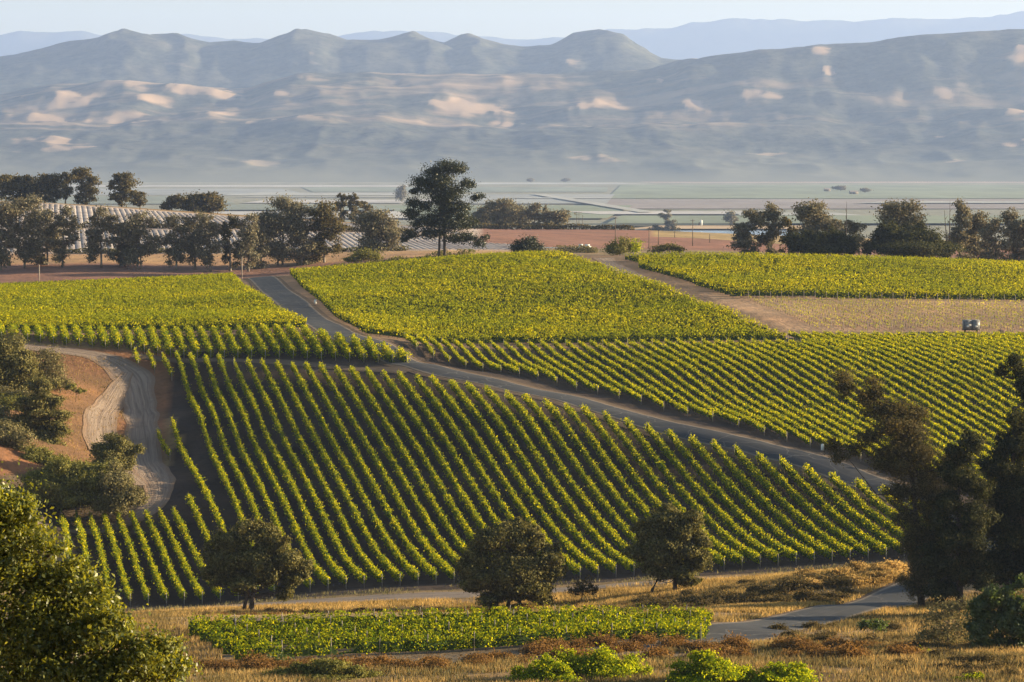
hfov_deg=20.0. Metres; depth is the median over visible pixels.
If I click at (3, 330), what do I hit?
vine row
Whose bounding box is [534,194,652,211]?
farm track
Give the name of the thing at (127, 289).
vine row
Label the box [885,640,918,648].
wild shrub
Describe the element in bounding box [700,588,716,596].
wild shrub
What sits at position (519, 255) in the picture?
vine row
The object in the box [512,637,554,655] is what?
wild shrub
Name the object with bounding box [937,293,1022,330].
vine row
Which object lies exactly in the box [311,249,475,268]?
hedge
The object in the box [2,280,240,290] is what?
vine row
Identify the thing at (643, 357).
vine row
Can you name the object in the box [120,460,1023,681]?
weeds along field edges
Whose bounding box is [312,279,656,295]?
vine row
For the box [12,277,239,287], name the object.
vine row
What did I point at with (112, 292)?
vine row
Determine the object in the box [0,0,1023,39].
sky
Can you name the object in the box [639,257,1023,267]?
vine row
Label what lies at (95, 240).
eucalyptus tree
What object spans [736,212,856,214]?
crop field
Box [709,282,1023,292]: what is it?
vine row
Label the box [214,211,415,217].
crop field
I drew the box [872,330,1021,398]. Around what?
vine row
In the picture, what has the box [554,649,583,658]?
wild shrub
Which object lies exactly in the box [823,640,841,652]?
wild shrub
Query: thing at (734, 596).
wild shrub
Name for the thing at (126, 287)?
vine row
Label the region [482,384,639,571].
vine row
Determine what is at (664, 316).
vine row
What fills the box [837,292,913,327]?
vine row
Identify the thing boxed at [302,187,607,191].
crop field
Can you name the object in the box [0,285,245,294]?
vine row
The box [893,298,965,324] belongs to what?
vine row
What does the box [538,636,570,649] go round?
wild shrub
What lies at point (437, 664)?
wild shrub
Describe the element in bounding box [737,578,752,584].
wild shrub
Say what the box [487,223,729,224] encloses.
crop field
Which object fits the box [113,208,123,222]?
plastic tunnel
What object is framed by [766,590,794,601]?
wild shrub
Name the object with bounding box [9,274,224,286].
vine row
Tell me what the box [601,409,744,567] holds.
vine row
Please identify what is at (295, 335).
vine row
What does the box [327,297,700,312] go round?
vine row
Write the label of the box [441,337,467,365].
vine row
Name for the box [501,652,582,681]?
shrub
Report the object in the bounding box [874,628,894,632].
wild shrub
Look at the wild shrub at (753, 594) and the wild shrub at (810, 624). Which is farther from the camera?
the wild shrub at (753, 594)
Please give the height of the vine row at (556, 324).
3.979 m
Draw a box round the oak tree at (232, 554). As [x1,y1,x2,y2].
[197,515,317,610]
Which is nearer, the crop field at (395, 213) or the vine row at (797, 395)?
the vine row at (797, 395)
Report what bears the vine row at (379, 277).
on the ground at (170, 396)
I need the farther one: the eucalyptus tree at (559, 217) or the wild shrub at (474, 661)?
the eucalyptus tree at (559, 217)
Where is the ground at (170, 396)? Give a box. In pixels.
[0,182,1023,681]
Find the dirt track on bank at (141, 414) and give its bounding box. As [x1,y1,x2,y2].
[20,344,175,533]
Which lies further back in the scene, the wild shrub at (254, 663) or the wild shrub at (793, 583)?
the wild shrub at (793, 583)
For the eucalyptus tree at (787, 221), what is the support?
on the ground at (170, 396)
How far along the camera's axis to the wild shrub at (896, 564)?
353.77 m
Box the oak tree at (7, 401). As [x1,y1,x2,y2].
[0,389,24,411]
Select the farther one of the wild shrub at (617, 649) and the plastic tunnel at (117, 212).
the plastic tunnel at (117, 212)
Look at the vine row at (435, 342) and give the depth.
561.87 m
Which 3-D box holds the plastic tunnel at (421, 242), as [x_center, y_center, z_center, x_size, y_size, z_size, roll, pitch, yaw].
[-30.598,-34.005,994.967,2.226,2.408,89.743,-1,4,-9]
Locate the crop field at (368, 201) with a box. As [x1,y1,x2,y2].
[244,200,405,202]
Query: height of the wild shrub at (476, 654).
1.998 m
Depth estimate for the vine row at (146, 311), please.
626.53 m
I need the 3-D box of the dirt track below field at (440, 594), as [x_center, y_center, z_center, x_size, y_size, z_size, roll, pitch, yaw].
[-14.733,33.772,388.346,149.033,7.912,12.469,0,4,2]
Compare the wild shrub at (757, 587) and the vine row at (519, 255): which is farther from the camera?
the vine row at (519, 255)
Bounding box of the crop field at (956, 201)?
[863,201,1023,202]
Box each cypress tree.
[916,423,1004,609]
[974,352,1023,593]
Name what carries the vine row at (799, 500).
on the ground at (170, 396)
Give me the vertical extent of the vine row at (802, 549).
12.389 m
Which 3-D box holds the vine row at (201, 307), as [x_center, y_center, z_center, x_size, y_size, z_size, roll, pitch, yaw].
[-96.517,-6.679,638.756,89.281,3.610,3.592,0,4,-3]
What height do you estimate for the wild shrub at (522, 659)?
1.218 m
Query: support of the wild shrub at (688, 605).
on the ground at (170, 396)
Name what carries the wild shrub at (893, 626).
on the ground at (170, 396)
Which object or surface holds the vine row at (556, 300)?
on the ground at (170, 396)
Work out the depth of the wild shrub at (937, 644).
254.09 m
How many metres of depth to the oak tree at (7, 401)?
500.47 m
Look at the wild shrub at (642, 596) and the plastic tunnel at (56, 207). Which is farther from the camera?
the plastic tunnel at (56, 207)
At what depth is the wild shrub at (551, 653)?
248.68 m
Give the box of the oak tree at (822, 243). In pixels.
[778,225,858,256]
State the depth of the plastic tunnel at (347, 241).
994.88 m
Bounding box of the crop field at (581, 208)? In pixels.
[385,205,631,217]
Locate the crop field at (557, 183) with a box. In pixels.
[478,183,636,183]
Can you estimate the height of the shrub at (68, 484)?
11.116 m
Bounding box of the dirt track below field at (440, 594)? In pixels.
[1,572,789,617]
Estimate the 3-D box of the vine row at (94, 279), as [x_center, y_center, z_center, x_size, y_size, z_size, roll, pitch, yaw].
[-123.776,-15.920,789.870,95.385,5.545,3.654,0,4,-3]
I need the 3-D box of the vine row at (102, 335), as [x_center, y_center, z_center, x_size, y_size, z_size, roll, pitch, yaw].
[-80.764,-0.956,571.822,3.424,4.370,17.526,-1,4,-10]
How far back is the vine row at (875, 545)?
425.55 m
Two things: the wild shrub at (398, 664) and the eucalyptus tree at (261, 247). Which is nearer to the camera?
the wild shrub at (398, 664)
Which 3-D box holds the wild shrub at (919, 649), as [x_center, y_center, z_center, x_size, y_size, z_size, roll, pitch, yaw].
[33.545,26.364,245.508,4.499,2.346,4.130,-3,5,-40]
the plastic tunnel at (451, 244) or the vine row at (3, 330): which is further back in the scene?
the plastic tunnel at (451, 244)
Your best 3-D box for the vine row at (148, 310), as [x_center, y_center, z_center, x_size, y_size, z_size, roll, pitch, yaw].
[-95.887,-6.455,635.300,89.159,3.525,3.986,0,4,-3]
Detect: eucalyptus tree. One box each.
[0,173,24,200]
[0,191,57,267]
[0,196,20,270]
[8,173,42,200]
[23,172,64,202]
[31,208,70,264]
[42,202,88,266]
[55,172,76,201]
[69,166,101,204]
[82,203,125,267]
[104,171,142,206]
[104,222,138,266]
[112,208,163,268]
[128,192,148,207]
[153,213,195,269]
[159,193,186,209]
[175,189,230,213]
[178,209,205,269]
[188,211,228,271]
[220,213,240,270]
[231,211,262,271]
[248,190,317,264]
[251,225,273,268]
[286,218,321,265]
[300,196,349,262]
[333,193,348,221]
[345,192,362,222]
[346,206,405,255]
[358,200,372,214]
[468,203,492,227]
[483,197,524,227]
[510,203,537,228]
[519,202,546,228]
[541,204,548,222]
[541,208,575,228]
[656,209,677,230]
[723,208,767,253]
[752,201,790,254]
[777,216,799,255]
[788,197,843,233]
[823,365,964,606]
[829,218,845,254]
[837,219,869,255]
[869,198,929,258]
[943,196,973,259]
[956,210,1002,260]
[975,218,1016,262]
[994,206,1023,261]
[1003,215,1023,261]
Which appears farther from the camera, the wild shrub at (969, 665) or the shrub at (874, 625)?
the shrub at (874, 625)
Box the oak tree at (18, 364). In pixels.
[0,321,45,390]
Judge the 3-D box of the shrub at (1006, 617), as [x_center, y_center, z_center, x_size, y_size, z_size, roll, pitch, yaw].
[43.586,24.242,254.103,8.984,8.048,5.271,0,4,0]
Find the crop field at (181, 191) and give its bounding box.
[14,189,294,194]
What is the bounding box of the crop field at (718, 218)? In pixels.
[608,215,1023,222]
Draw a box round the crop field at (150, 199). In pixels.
[0,196,235,203]
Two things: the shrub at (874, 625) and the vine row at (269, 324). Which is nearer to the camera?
the shrub at (874, 625)
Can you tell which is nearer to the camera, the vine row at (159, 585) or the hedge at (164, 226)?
the vine row at (159, 585)
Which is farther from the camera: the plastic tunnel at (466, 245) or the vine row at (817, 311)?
the plastic tunnel at (466, 245)
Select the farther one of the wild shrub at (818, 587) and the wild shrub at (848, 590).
the wild shrub at (818, 587)
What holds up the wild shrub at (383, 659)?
on the ground at (170, 396)
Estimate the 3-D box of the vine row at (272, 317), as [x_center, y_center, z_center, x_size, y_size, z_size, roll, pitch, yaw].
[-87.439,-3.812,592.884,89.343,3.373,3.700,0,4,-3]
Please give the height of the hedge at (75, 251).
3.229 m
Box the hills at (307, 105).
[0,28,1023,181]
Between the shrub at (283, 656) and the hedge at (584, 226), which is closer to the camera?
the shrub at (283, 656)
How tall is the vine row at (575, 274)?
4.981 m
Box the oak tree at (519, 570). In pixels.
[451,516,568,608]
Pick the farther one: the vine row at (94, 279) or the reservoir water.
the reservoir water
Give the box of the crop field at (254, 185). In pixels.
[68,185,407,186]
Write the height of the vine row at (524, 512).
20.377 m
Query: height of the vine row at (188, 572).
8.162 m
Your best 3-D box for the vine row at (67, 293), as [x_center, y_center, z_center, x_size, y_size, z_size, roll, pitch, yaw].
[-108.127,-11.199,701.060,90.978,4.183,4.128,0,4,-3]
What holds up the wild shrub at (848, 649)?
on the ground at (170, 396)
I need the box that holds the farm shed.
[849,190,857,193]
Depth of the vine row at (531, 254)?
773.66 m
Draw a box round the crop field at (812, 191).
[612,185,1023,197]
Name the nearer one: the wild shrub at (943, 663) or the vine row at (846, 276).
the wild shrub at (943, 663)
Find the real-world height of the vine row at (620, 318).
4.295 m
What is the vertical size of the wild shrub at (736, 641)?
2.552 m
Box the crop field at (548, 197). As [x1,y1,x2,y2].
[495,197,602,197]
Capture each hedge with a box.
[66,245,410,253]
[79,221,412,232]
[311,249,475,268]
[470,222,634,229]
[552,244,600,252]
[649,224,680,230]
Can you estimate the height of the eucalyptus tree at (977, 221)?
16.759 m
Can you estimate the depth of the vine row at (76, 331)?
568.29 m
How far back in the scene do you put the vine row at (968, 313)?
633.21 m
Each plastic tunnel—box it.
[48,204,53,222]
[54,204,58,219]
[70,205,77,224]
[74,230,81,251]
[76,206,83,225]
[80,229,87,251]
[81,206,88,224]
[86,206,93,225]
[104,231,113,248]
[108,208,118,224]
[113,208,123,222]
[119,208,128,221]
[124,209,132,216]
[151,211,163,223]
[151,230,164,249]
[156,211,166,221]
[157,230,170,248]
[212,215,228,225]
[215,215,228,222]
[232,230,239,239]
[335,236,353,249]
[337,234,357,246]
[338,232,362,246]
[344,233,359,243]
[398,239,420,248]
[400,236,427,248]
[408,239,434,248]
[412,238,441,248]
[416,237,442,248]
[419,236,454,248]
[426,237,460,248]
[432,237,466,248]
[441,238,473,248]
[456,242,478,248]
[483,242,507,248]
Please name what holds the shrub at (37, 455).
on the ground at (170, 396)
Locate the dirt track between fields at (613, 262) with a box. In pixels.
[593,258,792,337]
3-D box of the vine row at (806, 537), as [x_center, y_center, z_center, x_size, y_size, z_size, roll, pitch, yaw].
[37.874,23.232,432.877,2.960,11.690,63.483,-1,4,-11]
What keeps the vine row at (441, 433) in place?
on the ground at (170, 396)
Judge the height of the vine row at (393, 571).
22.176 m
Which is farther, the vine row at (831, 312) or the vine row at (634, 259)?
the vine row at (634, 259)
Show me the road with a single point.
(276, 290)
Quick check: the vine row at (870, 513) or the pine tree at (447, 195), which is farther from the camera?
the pine tree at (447, 195)
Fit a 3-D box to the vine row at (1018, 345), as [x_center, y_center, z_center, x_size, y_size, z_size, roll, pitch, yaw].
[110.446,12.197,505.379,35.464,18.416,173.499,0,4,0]
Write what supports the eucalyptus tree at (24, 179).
on the ground at (170, 396)
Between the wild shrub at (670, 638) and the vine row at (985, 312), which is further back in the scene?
the vine row at (985, 312)
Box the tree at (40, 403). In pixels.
[2,375,75,447]
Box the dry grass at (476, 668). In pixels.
[108,588,1023,681]
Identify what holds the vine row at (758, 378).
on the ground at (170, 396)
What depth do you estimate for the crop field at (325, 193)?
5737.85 m
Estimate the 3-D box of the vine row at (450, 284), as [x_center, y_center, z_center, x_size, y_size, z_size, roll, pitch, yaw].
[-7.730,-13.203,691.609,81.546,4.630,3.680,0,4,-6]
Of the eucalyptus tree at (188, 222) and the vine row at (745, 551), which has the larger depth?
the eucalyptus tree at (188, 222)
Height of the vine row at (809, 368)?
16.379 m
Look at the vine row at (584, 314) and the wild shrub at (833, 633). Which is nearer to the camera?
the wild shrub at (833, 633)
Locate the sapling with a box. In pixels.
[853,230,867,254]
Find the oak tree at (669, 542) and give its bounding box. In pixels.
[619,501,714,591]
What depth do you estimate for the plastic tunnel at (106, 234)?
1010.92 m
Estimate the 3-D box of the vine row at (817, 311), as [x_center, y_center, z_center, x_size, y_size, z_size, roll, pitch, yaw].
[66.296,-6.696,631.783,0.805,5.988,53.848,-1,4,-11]
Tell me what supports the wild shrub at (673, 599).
on the ground at (170, 396)
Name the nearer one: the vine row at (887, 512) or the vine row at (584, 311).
the vine row at (887, 512)
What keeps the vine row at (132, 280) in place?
on the ground at (170, 396)
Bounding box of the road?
[248,276,998,655]
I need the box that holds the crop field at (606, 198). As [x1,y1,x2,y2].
[455,194,614,203]
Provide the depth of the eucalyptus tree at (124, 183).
1258.82 m
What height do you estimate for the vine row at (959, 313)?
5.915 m
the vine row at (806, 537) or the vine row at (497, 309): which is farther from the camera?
the vine row at (497, 309)
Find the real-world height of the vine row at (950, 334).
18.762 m
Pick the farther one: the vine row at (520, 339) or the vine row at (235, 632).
the vine row at (520, 339)
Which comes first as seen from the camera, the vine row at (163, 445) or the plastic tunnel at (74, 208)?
the vine row at (163, 445)
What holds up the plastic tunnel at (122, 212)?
on the ground at (170, 396)
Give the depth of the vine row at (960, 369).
536.90 m
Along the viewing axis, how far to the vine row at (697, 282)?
690.83 m
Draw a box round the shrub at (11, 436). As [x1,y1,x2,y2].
[0,418,40,452]
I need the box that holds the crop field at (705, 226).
[630,225,801,228]
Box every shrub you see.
[0,384,31,398]
[0,418,40,452]
[10,453,118,516]
[17,442,81,466]
[33,344,80,391]
[63,383,86,401]
[86,431,146,473]
[87,460,151,520]
[193,658,209,666]
[198,657,243,671]
[221,660,245,670]
[231,649,271,662]
[242,657,277,671]
[243,655,278,665]
[247,656,279,670]
[255,650,298,662]
[262,606,277,610]
[262,655,386,681]
[271,657,297,667]
[276,607,296,613]
[291,247,309,262]
[297,605,320,613]
[324,652,355,665]
[339,246,385,264]
[345,649,374,662]
[348,657,377,666]
[355,605,369,610]
[365,658,383,666]
[367,652,395,663]
[370,607,384,611]
[383,656,411,666]
[389,654,417,666]
[400,658,431,670]
[420,653,452,665]
[427,659,454,669]
[459,649,494,661]
[459,656,495,666]
[467,655,499,662]
[481,647,520,660]
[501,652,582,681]
[506,234,548,252]
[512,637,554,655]
[513,653,535,659]
[513,658,529,664]
[523,604,536,608]
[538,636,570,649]
[538,644,575,658]
[552,642,654,679]
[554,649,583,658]
[560,645,593,658]
[564,575,598,599]
[564,633,603,647]
[568,643,592,655]
[585,630,623,645]
[595,642,625,653]
[601,236,637,254]
[613,640,636,650]
[614,639,645,651]
[623,630,657,644]
[627,237,645,254]
[630,596,648,602]
[631,641,673,658]
[634,603,647,606]
[637,591,654,599]
[641,241,686,253]
[641,594,678,606]
[649,633,690,647]
[661,592,678,599]
[662,597,684,603]
[663,636,684,647]
[664,649,756,681]
[668,591,688,603]
[671,600,696,606]
[677,641,697,649]
[678,591,710,602]
[679,588,699,595]
[682,637,712,648]
[685,590,709,604]
[685,638,730,650]
[693,596,717,606]
[697,645,728,657]
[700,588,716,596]
[701,585,729,598]
[706,642,734,650]
[708,594,732,605]
[713,588,746,601]
[714,645,737,656]
[718,630,754,649]
[721,646,754,657]
[729,600,744,604]
[731,595,751,602]
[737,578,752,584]
[743,589,762,599]
[745,580,771,592]
[745,592,772,603]
[752,661,822,681]
[754,633,808,649]
[757,583,773,595]
[765,593,793,602]
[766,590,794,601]
[767,622,788,629]
[769,637,801,650]
[770,588,784,595]
[773,574,802,588]
[773,581,791,592]
[773,647,802,657]
[780,628,801,636]
[782,574,816,592]
[788,639,830,649]
[789,640,828,652]
[792,567,819,576]
[792,584,823,601]
[793,619,825,629]
[796,567,816,575]
[799,570,818,578]
[800,647,837,658]
[801,575,824,584]
[804,578,822,589]
[804,592,843,603]
[806,584,823,590]
[807,629,832,637]
[811,633,836,641]
[813,573,835,582]
[818,586,852,599]
[822,637,860,648]
[823,575,850,588]
[823,630,836,635]
[823,637,871,658]
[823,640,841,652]
[824,565,860,575]
[831,584,858,594]
[834,570,856,579]
[838,638,864,647]
[842,558,870,571]
[843,637,878,647]
[844,572,876,586]
[853,617,889,635]
[859,568,881,575]
[859,634,881,641]
[863,639,887,645]
[865,562,884,572]
[865,563,897,571]
[869,575,894,584]
[870,568,898,579]
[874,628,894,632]
[876,635,892,643]
[878,664,901,669]
[879,641,923,656]
[880,638,928,654]
[881,557,907,569]
[885,620,903,629]
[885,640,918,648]
[889,656,913,664]
[890,633,904,639]
[907,638,931,647]
[908,593,974,646]
[925,639,951,647]
[925,647,951,657]
[932,660,958,668]
[936,643,957,649]
[945,653,972,662]
[951,672,984,680]
[952,657,981,670]
[959,572,1023,648]
[960,649,1000,664]
[962,669,976,675]
[978,663,1000,671]
[986,660,1009,669]
[996,658,1020,666]
[996,665,1021,677]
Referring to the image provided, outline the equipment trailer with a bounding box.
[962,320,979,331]
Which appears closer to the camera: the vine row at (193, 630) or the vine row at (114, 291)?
the vine row at (193, 630)
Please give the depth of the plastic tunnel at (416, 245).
972.91 m
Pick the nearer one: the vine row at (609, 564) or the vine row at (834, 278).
the vine row at (609, 564)
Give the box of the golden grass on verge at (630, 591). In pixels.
[125,562,944,621]
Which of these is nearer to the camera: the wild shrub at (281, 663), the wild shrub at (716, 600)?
the wild shrub at (281, 663)
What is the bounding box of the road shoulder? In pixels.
[244,276,963,656]
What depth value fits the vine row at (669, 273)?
720.12 m
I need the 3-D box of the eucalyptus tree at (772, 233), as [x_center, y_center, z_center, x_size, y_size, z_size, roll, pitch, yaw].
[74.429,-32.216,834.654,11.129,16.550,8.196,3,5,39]
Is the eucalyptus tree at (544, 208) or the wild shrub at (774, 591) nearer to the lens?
the wild shrub at (774, 591)
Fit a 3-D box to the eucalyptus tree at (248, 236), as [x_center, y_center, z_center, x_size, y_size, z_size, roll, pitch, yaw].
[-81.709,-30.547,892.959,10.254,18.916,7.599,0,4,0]
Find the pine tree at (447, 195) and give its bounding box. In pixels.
[398,157,489,257]
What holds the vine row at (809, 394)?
on the ground at (170, 396)
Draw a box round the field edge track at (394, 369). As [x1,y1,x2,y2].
[130,353,412,373]
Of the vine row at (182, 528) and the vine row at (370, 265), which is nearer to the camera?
the vine row at (182, 528)
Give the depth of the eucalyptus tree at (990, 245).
824.88 m
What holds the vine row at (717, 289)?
on the ground at (170, 396)
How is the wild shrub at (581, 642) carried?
on the ground at (170, 396)
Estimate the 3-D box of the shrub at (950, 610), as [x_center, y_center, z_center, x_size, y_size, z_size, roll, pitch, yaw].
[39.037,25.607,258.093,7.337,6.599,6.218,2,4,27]
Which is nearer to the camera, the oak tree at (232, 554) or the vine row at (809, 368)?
the oak tree at (232, 554)
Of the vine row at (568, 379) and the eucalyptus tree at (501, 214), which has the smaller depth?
the vine row at (568, 379)
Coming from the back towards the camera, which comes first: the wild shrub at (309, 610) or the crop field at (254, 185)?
the crop field at (254, 185)
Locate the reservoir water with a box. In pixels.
[654,230,800,235]
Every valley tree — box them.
[393,184,406,201]
[560,178,570,181]
[721,210,738,224]
[830,185,847,190]
[858,188,872,191]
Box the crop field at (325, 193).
[233,192,407,194]
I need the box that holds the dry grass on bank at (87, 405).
[20,352,124,460]
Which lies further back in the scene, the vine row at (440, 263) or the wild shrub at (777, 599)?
the vine row at (440, 263)
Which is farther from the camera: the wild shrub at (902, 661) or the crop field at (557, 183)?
the crop field at (557, 183)
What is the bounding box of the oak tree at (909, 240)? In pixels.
[859,216,971,258]
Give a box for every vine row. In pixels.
[0,272,230,285]
[0,273,232,283]
[0,274,235,286]
[0,277,238,287]
[0,278,240,289]
[0,281,242,291]
[0,282,242,293]
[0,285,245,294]
[0,285,247,295]
[0,286,252,297]
[0,287,250,298]
[0,288,251,298]
[0,288,254,301]
[0,290,256,300]
[0,290,257,301]
[0,290,259,303]
[0,293,257,305]
[0,293,263,307]
[0,294,262,307]
[0,295,266,309]
[0,297,271,311]
[0,299,271,312]
[0,302,274,312]
[0,305,280,314]
[0,309,290,319]
[0,310,292,319]
[0,310,294,320]
[0,313,297,326]
[0,314,301,325]
[0,315,303,330]
[0,317,306,330]
[0,323,8,339]
[1,272,231,284]
[1,276,236,288]
[1,279,240,289]
[1,280,241,291]
[1,283,243,292]
[1,284,246,294]
[1,286,250,296]
[1,286,250,296]
[1,291,256,302]
[1,294,265,308]
[1,297,270,309]
[1,300,273,313]
[1,303,274,313]
[1,306,282,314]
[2,273,223,284]
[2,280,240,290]
[2,289,253,300]
[2,306,283,315]
[2,309,287,317]
[3,274,235,287]
[3,291,261,305]
[3,308,287,316]
[3,312,297,322]
[4,275,238,288]
[5,311,296,321]
[5,323,19,337]
[6,273,217,282]
[9,272,234,285]
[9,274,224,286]
[9,274,235,286]
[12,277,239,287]
[20,324,31,341]
[31,324,46,343]
[43,324,58,344]
[56,507,75,557]
[57,324,71,345]
[70,322,86,346]
[72,509,95,583]
[82,325,98,347]
[86,512,116,599]
[94,324,111,348]
[98,513,132,605]
[108,324,123,349]
[116,508,149,605]
[120,325,137,350]
[129,510,169,604]
[131,347,139,365]
[132,326,148,353]
[143,509,186,604]
[144,325,166,354]
[146,349,156,373]
[155,326,176,356]
[155,429,171,457]
[158,506,205,603]
[161,318,306,331]
[161,352,174,375]
[169,326,188,356]
[169,416,258,598]
[171,506,223,601]
[174,350,276,596]
[182,325,201,357]
[185,492,238,600]
[188,352,293,587]
[188,601,713,626]
[188,605,711,638]
[195,325,215,357]
[199,610,709,642]
[202,354,314,591]
[208,325,228,357]
[210,614,708,648]
[214,617,706,656]
[216,351,330,590]
[220,325,243,357]
[233,356,348,586]
[233,619,703,659]
[235,323,257,358]
[245,323,270,358]
[245,357,369,584]
[257,323,283,358]
[259,357,384,584]
[271,323,298,358]
[274,359,403,584]
[283,321,311,359]
[290,249,559,268]
[290,249,560,274]
[290,250,558,273]
[290,361,420,583]
[291,250,566,274]
[291,251,568,271]
[291,252,572,276]
[292,253,574,277]
[293,253,578,276]
[294,255,583,278]
[295,256,582,278]
[295,256,586,277]
[296,257,585,280]
[297,259,589,281]
[297,259,594,279]
[298,260,596,282]
[298,261,600,280]
[298,262,602,285]
[298,324,326,360]
[300,262,605,281]
[300,263,609,286]
[301,265,615,285]
[302,265,612,286]
[303,266,616,287]
[303,268,621,289]
[303,361,438,582]
[304,268,625,289]
[305,269,626,287]
[306,271,630,290]
[307,272,633,291]
[307,273,636,291]
[308,274,641,291]
[308,275,647,293]
[309,275,643,292]
[311,276,649,294]
[311,278,655,293]
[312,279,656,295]
[313,280,659,296]
[314,281,668,296]
[314,282,662,295]
[315,327,339,360]
[316,284,670,298]
[318,284,675,299]
[318,287,678,301]
[318,362,455,582]
[320,289,680,303]
[321,291,685,304]
[323,293,689,305]
[325,295,692,309]
[326,296,696,310]
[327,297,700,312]
[329,299,696,313]
[331,300,708,315]
[332,301,712,317]
[333,331,353,361]
[334,301,717,319]
[334,364,459,565]
[336,303,720,319]
[337,304,723,321]
[339,305,728,323]
[341,307,733,325]
[342,308,737,326]
[344,311,740,327]
[347,313,745,328]
[348,334,367,361]
[348,365,479,563]
[349,314,748,329]
[352,317,754,332]
[353,317,757,334]
[354,320,759,336]
[358,321,766,338]
[361,323,767,340]
[361,365,484,551]
[363,323,776,343]
[363,334,382,361]
[365,325,781,344]
[378,341,397,362]
[380,369,498,551]
[394,346,413,361]
[396,370,508,540]
[403,332,418,347]
[413,374,564,578]
[416,335,434,359]
[428,336,451,364]
[429,373,582,576]
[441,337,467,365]
[448,379,598,575]
[452,339,483,369]
[463,380,616,575]
[466,339,501,372]
[478,339,519,375]
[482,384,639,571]
[491,340,538,379]
[503,339,556,384]
[504,389,648,569]
[515,341,576,390]
[521,393,636,544]
[527,339,598,394]
[530,330,786,344]
[540,338,620,397]
[540,398,640,524]
[551,340,641,404]
[562,402,708,564]
[565,339,663,411]
[577,339,688,416]
[579,405,728,568]
[589,339,714,421]
[600,338,740,427]
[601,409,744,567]
[614,339,765,435]
[620,417,761,566]
[624,250,1017,262]
[626,338,786,441]
[628,251,1023,262]
[632,252,1021,263]
[635,259,1022,269]
[636,253,1023,264]
[638,258,1021,267]
[639,254,1020,264]
[639,255,1023,265]
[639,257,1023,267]
[639,339,810,448]
[641,260,1023,271]
[643,422,779,565]
[644,256,1020,266]
[645,261,1022,272]
[648,262,1023,273]
[651,338,827,447]
[652,263,1022,273]
[657,265,1023,275]
[660,265,1018,275]
[664,267,1022,277]
[664,337,861,460]
[664,428,799,564]
[667,268,1023,277]
[670,269,1023,278]
[674,270,1023,280]
[676,338,876,459]
[678,271,1023,280]
[683,272,1023,283]
[685,273,1023,283]
[687,434,817,563]
[688,337,894,460]
[689,274,1022,283]
[690,275,1022,286]
[693,276,1023,286]
[695,277,1023,287]
[698,278,1020,287]
[701,279,1023,290]
[701,337,918,469]
[704,280,1022,291]
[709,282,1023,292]
[710,439,836,562]
[714,283,1023,293]
[714,338,941,476]
[719,284,1023,295]
[723,286,1021,296]
[725,337,938,463]
[729,287,1022,299]
[732,444,855,561]
[738,337,984,478]
[749,295,818,328]
[751,336,985,476]
[755,451,869,560]
[759,291,831,328]
[762,337,982,462]
[770,291,843,329]
[775,337,1021,481]
[779,454,889,559]
[781,291,855,329]
[788,329,1002,438]
[788,337,1015,464]
[792,295,867,329]
[800,329,1011,436]
[800,338,1023,466]
[800,462,904,558]
[804,297,879,330]
[812,330,1009,429]
[815,289,1023,301]
[817,298,891,330]
[822,329,1008,419]
[826,296,903,328]
[828,471,905,542]
[836,330,1013,413]
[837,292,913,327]
[848,292,927,328]
[848,331,1022,412]
[852,478,910,529]
[859,292,939,328]
[859,331,1023,407]
[870,292,950,329]
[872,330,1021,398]
[877,485,939,540]
[882,297,960,328]
[883,331,1015,389]
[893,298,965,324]
[896,331,1018,379]
[906,298,988,331]
[908,330,1018,371]
[916,298,1000,329]
[920,331,1023,366]
[926,293,1012,331]
[931,330,1023,361]
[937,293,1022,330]
[944,329,1023,358]
[948,294,1023,326]
[956,330,1023,354]
[959,298,1022,322]
[968,330,1023,349]
[971,298,1022,318]
[980,329,1023,344]
[982,299,1023,314]
[992,330,1023,342]
[993,298,1023,310]
[1004,329,1023,338]
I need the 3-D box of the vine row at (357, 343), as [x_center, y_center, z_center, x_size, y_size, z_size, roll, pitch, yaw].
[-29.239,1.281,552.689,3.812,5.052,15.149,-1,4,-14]
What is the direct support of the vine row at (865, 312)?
on the ground at (170, 396)
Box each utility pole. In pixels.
[690,219,694,245]
[841,204,846,254]
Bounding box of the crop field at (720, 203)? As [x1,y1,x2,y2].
[593,199,1023,208]
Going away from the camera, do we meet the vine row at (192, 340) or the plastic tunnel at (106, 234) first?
the vine row at (192, 340)
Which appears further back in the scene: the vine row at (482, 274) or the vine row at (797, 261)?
the vine row at (797, 261)
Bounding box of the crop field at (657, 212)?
[571,211,742,213]
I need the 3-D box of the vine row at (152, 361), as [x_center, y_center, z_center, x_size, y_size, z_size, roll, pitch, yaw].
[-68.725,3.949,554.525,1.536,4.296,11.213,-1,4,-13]
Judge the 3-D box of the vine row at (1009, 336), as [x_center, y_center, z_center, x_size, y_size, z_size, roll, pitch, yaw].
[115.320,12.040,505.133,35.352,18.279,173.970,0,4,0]
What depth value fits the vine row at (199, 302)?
656.15 m
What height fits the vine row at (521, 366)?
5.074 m
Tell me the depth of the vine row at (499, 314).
627.34 m
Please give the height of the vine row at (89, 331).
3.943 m
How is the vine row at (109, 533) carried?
on the ground at (170, 396)
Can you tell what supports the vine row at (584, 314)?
on the ground at (170, 396)
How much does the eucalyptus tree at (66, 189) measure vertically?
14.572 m
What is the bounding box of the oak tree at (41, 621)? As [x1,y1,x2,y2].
[0,457,216,681]
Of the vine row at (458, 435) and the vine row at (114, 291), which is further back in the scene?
the vine row at (114, 291)
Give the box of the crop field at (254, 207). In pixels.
[223,204,405,209]
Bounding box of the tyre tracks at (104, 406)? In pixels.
[82,372,148,484]
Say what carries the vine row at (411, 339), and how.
on the ground at (170, 396)
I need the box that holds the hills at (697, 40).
[0,11,1023,59]

